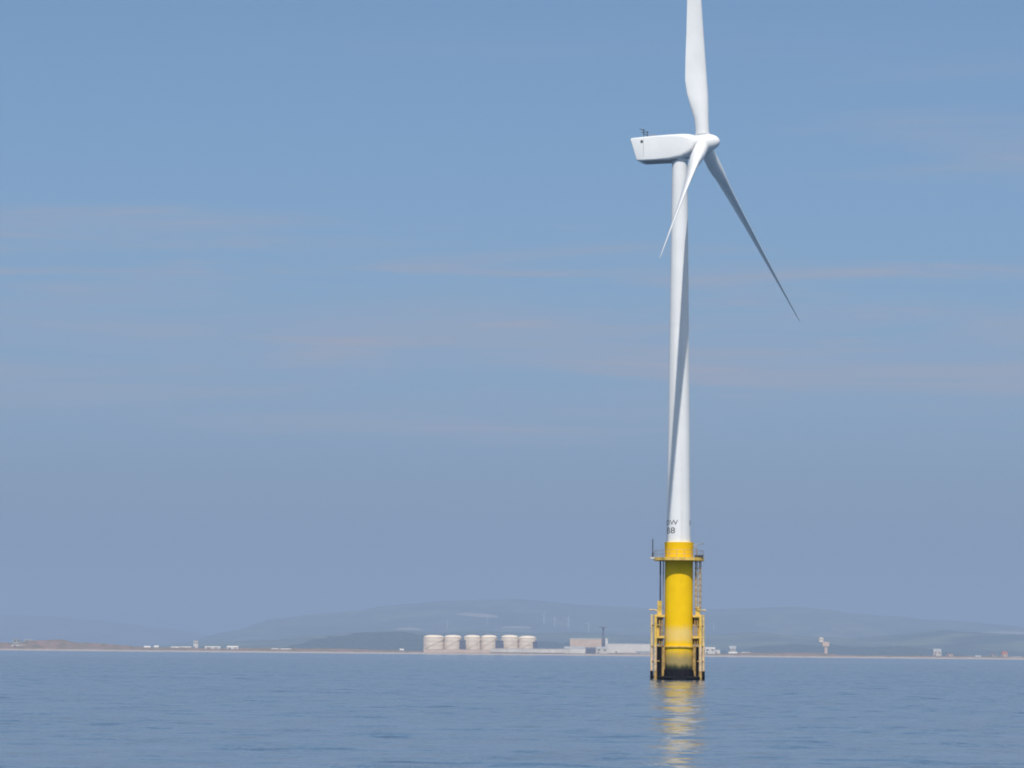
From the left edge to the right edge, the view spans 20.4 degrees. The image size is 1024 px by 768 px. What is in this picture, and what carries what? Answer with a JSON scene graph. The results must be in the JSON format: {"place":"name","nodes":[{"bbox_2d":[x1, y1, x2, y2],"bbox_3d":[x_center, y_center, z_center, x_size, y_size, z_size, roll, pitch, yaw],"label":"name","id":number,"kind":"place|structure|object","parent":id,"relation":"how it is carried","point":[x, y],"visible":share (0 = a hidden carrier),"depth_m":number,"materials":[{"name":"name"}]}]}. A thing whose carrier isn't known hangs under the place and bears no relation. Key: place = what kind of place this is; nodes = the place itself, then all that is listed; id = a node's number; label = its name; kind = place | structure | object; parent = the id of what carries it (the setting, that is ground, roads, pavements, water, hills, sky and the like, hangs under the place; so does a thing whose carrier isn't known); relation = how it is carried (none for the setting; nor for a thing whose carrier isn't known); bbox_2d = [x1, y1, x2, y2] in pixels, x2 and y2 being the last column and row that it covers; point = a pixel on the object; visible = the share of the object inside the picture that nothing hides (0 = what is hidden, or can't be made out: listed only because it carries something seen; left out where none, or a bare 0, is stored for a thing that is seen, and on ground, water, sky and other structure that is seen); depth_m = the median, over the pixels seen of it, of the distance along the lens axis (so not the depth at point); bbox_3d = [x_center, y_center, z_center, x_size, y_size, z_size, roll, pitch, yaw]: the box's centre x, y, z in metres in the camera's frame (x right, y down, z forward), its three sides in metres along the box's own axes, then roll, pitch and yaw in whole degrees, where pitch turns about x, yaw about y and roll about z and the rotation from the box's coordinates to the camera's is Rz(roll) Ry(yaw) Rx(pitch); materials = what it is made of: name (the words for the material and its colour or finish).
{"place":"outdoors","nodes":[
{"label":"outdoors","id":0,"kind":"place"},
{"bbox_2d":[0,614,209,645],"bbox_3d":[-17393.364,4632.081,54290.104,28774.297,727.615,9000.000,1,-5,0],"label":"hills","id":1,"kind":"structure","parent":0,"point":[24,627],"depth_m":53400.66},
{"bbox_2d":[398,627,421,629],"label":"field","id":2,"kind":"structure","parent":0,"point":[409,628],"depth_m":35808.88,"materials":[{"name":"green plant"}]},
{"bbox_2d":[457,613,497,617],"bbox_3d":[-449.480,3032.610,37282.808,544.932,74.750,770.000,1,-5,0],"label":"field","id":3,"kind":"structure","parent":0,"point":[479,615],"depth_m":37268.44,"materials":[{"name":"green plant"}]},
{"bbox_2d":[0,650,1023,767],"bbox_3d":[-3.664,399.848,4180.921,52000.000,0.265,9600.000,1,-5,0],"label":"sea","id":4,"kind":"structure","parent":0,"point":[99,709],"depth_m":168.24,"materials":[{"name":"blue liquid"}]},
{"bbox_2d":[631,0,799,679],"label":"wind turbine","id":5,"kind":"object","parent":4,"relation":"in","point":[678,655],"visible":0.94,"depth_m":400.35,"materials":[{"name":"white paint"}]},
{"bbox_2d":[0,639,1023,659],"bbox_3d":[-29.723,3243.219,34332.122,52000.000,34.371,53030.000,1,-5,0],"label":"ground","id":6,"kind":"structure","parent":0,"point":[52,645],"depth_m":8030.99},
{"bbox_2d":[13,639,20,643],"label":"works building","id":7,"kind":"structure","parent":6,"relation":"on","point":[15,641],"depth_m":8120.65,"materials":[{"name":"white concrete"}]},
{"bbox_2d":[193,640,198,647],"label":"lighthouse block","id":8,"kind":"structure","parent":6,"relation":"on","point":[195,643],"depth_m":8085.63,"materials":[{"name":"white concrete"}]},
{"bbox_2d":[205,646,220,648],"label":"building","id":9,"kind":"structure","parent":6,"relation":"on","point":[212,647],"depth_m":8057.78,"materials":[{"name":"concrete"}]},
{"bbox_2d":[227,646,238,648],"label":"building","id":10,"kind":"structure","parent":6,"relation":"on","point":[232,647],"depth_m":8053.85,"materials":[{"name":"white concrete"}]},
{"bbox_2d":[423,635,443,650],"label":"storage tank","id":11,"kind":"object","parent":6,"relation":"on","point":[433,641],"visible":0.99,"depth_m":8073.00,"materials":[{"name":"white metal"}]},
{"bbox_2d":[444,635,461,649],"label":"storage tank","id":12,"kind":"object","parent":6,"relation":"on","point":[451,642],"visible":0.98,"depth_m":8075.81,"materials":[{"name":"white metal"}]},
{"bbox_2d":[424,649,490,652],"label":"sea wall","id":13,"kind":"structure","parent":6,"relation":"on","point":[454,650],"depth_m":8029.96,"materials":[{"name":"concrete"}]},
{"bbox_2d":[459,640,465,648],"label":"pump house","id":14,"kind":"structure","parent":6,"relation":"on","point":[462,644],"depth_m":8053.21,"materials":[{"name":"blue stone"}]},
{"bbox_2d":[464,635,480,649],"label":"storage tank","id":15,"kind":"object","parent":6,"relation":"on","point":[473,641],"visible":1,"depth_m":8077.15,"materials":[{"name":"white metal"}]},
{"bbox_2d":[481,635,496,649],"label":"storage tank","id":16,"kind":"object","parent":6,"relation":"on","point":[487,642],"visible":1,"depth_m":8077.69,"materials":[{"name":"white metal"}]},
{"bbox_2d":[495,641,503,647],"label":"pump house","id":17,"kind":"structure","parent":6,"relation":"on","point":[499,644],"depth_m":8053.31,"materials":[{"name":"blue stone"}]},
{"bbox_2d":[285,632,726,653],"bbox_3d":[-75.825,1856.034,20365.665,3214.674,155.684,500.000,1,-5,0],"label":"woodland","id":18,"kind":"object","parent":6,"relation":"on","point":[390,641],"visible":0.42,"depth_m":20258.69,"materials":[{"name":"green plant"}]},
{"bbox_2d":[501,635,518,647],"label":"storage tank","id":19,"kind":"object","parent":6,"relation":"on","point":[510,641],"visible":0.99,"depth_m":8076.25,"materials":[{"name":"white metal"}]},
{"bbox_2d":[518,636,535,648],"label":"storage tank","id":20,"kind":"object","parent":6,"relation":"on","point":[525,642],"visible":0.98,"depth_m":8075.95,"materials":[{"name":"white metal"}]},
{"bbox_2d":[491,648,569,652],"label":"sea wall","id":21,"kind":"structure","parent":6,"relation":"on","point":[530,650],"depth_m":8028.31,"materials":[{"name":"concrete"}]},
{"bbox_2d":[533,642,537,648],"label":"pump house","id":22,"kind":"structure","parent":6,"relation":"on","point":[535,645],"depth_m":8053.12,"materials":[{"name":"blue stone"}]},
{"bbox_2d":[564,646,585,652],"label":"storage shed","id":23,"kind":"structure","parent":6,"relation":"on","point":[573,649],"depth_m":8046.19,"materials":[{"name":"white stone"}]},
{"bbox_2d":[570,638,601,652],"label":"factory","id":24,"kind":"structure","parent":6,"relation":"on","point":[580,642],"depth_m":8091.88,"materials":[{"name":"brick"}]},
{"bbox_2d":[586,647,595,653],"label":"storage shed","id":25,"kind":"structure","parent":6,"relation":"on","point":[591,650],"depth_m":8045.96,"materials":[{"name":"blue stone"}]},
{"bbox_2d":[596,647,607,653],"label":"storage shed","id":26,"kind":"structure","parent":6,"relation":"on","point":[601,650],"depth_m":8045.97,"materials":[{"name":"concrete"}]},
{"bbox_2d":[602,627,606,646],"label":"chimney","id":27,"kind":"object","parent":6,"relation":"on","point":[603,642],"visible":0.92,"depth_m":8114.80,"materials":[{"name":"grey stone"}]},
{"bbox_2d":[607,644,649,652],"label":"warehouse","id":28,"kind":"structure","parent":6,"relation":"on","point":[623,648],"depth_m":8072.51,"materials":[{"name":"white stone"}]},
{"bbox_2d":[636,651,649,653],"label":"service block","id":29,"kind":"structure","parent":6,"relation":"on","point":[642,652],"depth_m":8039.58,"materials":[{"name":"grey concrete"}]},
{"bbox_2d":[705,647,714,653],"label":"storage shed","id":30,"kind":"structure","parent":6,"relation":"on","point":[709,650],"depth_m":8060.13,"materials":[{"name":"concrete"}]},
{"bbox_2d":[729,646,735,651],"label":"house","id":31,"kind":"structure","parent":6,"relation":"on","point":[732,648],"depth_m":8121.04,"materials":[{"name":"grey stone"}]},
{"bbox_2d":[819,637,828,652],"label":"lookout tower","id":32,"kind":"structure","parent":6,"relation":"on","point":[825,644],"depth_m":8132.16,"materials":[{"name":"brick"}]},
{"bbox_2d":[745,643,965,655],"bbox_3d":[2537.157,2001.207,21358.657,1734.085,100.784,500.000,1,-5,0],"label":"woodland","id":33,"kind":"object","parent":6,"relation":"on","point":[906,650],"visible":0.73,"depth_m":21261.41,"materials":[{"name":"green plant"}]},
{"bbox_2d":[933,649,940,655],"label":"house","id":34,"kind":"structure","parent":6,"relation":"on","point":[936,652],"depth_m":8090.03,"materials":[{"name":"concrete"}]},
{"bbox_2d":[989,652,996,656],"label":"house","id":35,"kind":"structure","parent":6,"relation":"on","point":[992,654],"depth_m":8071.77,"materials":[{"name":"blue stone"}]},
{"bbox_2d":[1001,651,1007,656],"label":"house","id":36,"kind":"structure","parent":6,"relation":"on","point":[1004,654],"depth_m":8074.04,"materials":[{"name":"brick"}]},
{"bbox_2d":[0,0,1023,635],"label":"sky","id":37,"kind":"structure","parent":0,"point":[307,307],"materials":[{"name":"blue"}]},
{"bbox_2d":[502,626,530,628],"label":"field","id":38,"kind":"structure","parent":0,"point":[516,627],"depth_m":35906.54,"materials":[{"name":"green plant"}]},
{"bbox_2d":[137,630,1023,656],"bbox_3d":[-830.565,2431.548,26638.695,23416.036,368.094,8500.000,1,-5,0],"label":"hills","id":39,"kind":"structure","parent":0,"point":[972,643],"depth_m":25854.36,"materials":[{"name":"green plant"}]},
{"bbox_2d":[157,599,1023,645],"bbox_3d":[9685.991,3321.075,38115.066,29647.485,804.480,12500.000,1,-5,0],"label":"hills","id":40,"kind":"structure","parent":0,"point":[434,616],"depth_m":37356.83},
{"bbox_2d":[981,631,1023,633],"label":"field","id":41,"kind":"structure","parent":0,"point":[1003,632],"depth_m":37189.42,"materials":[{"name":"green plant"}]}
]}

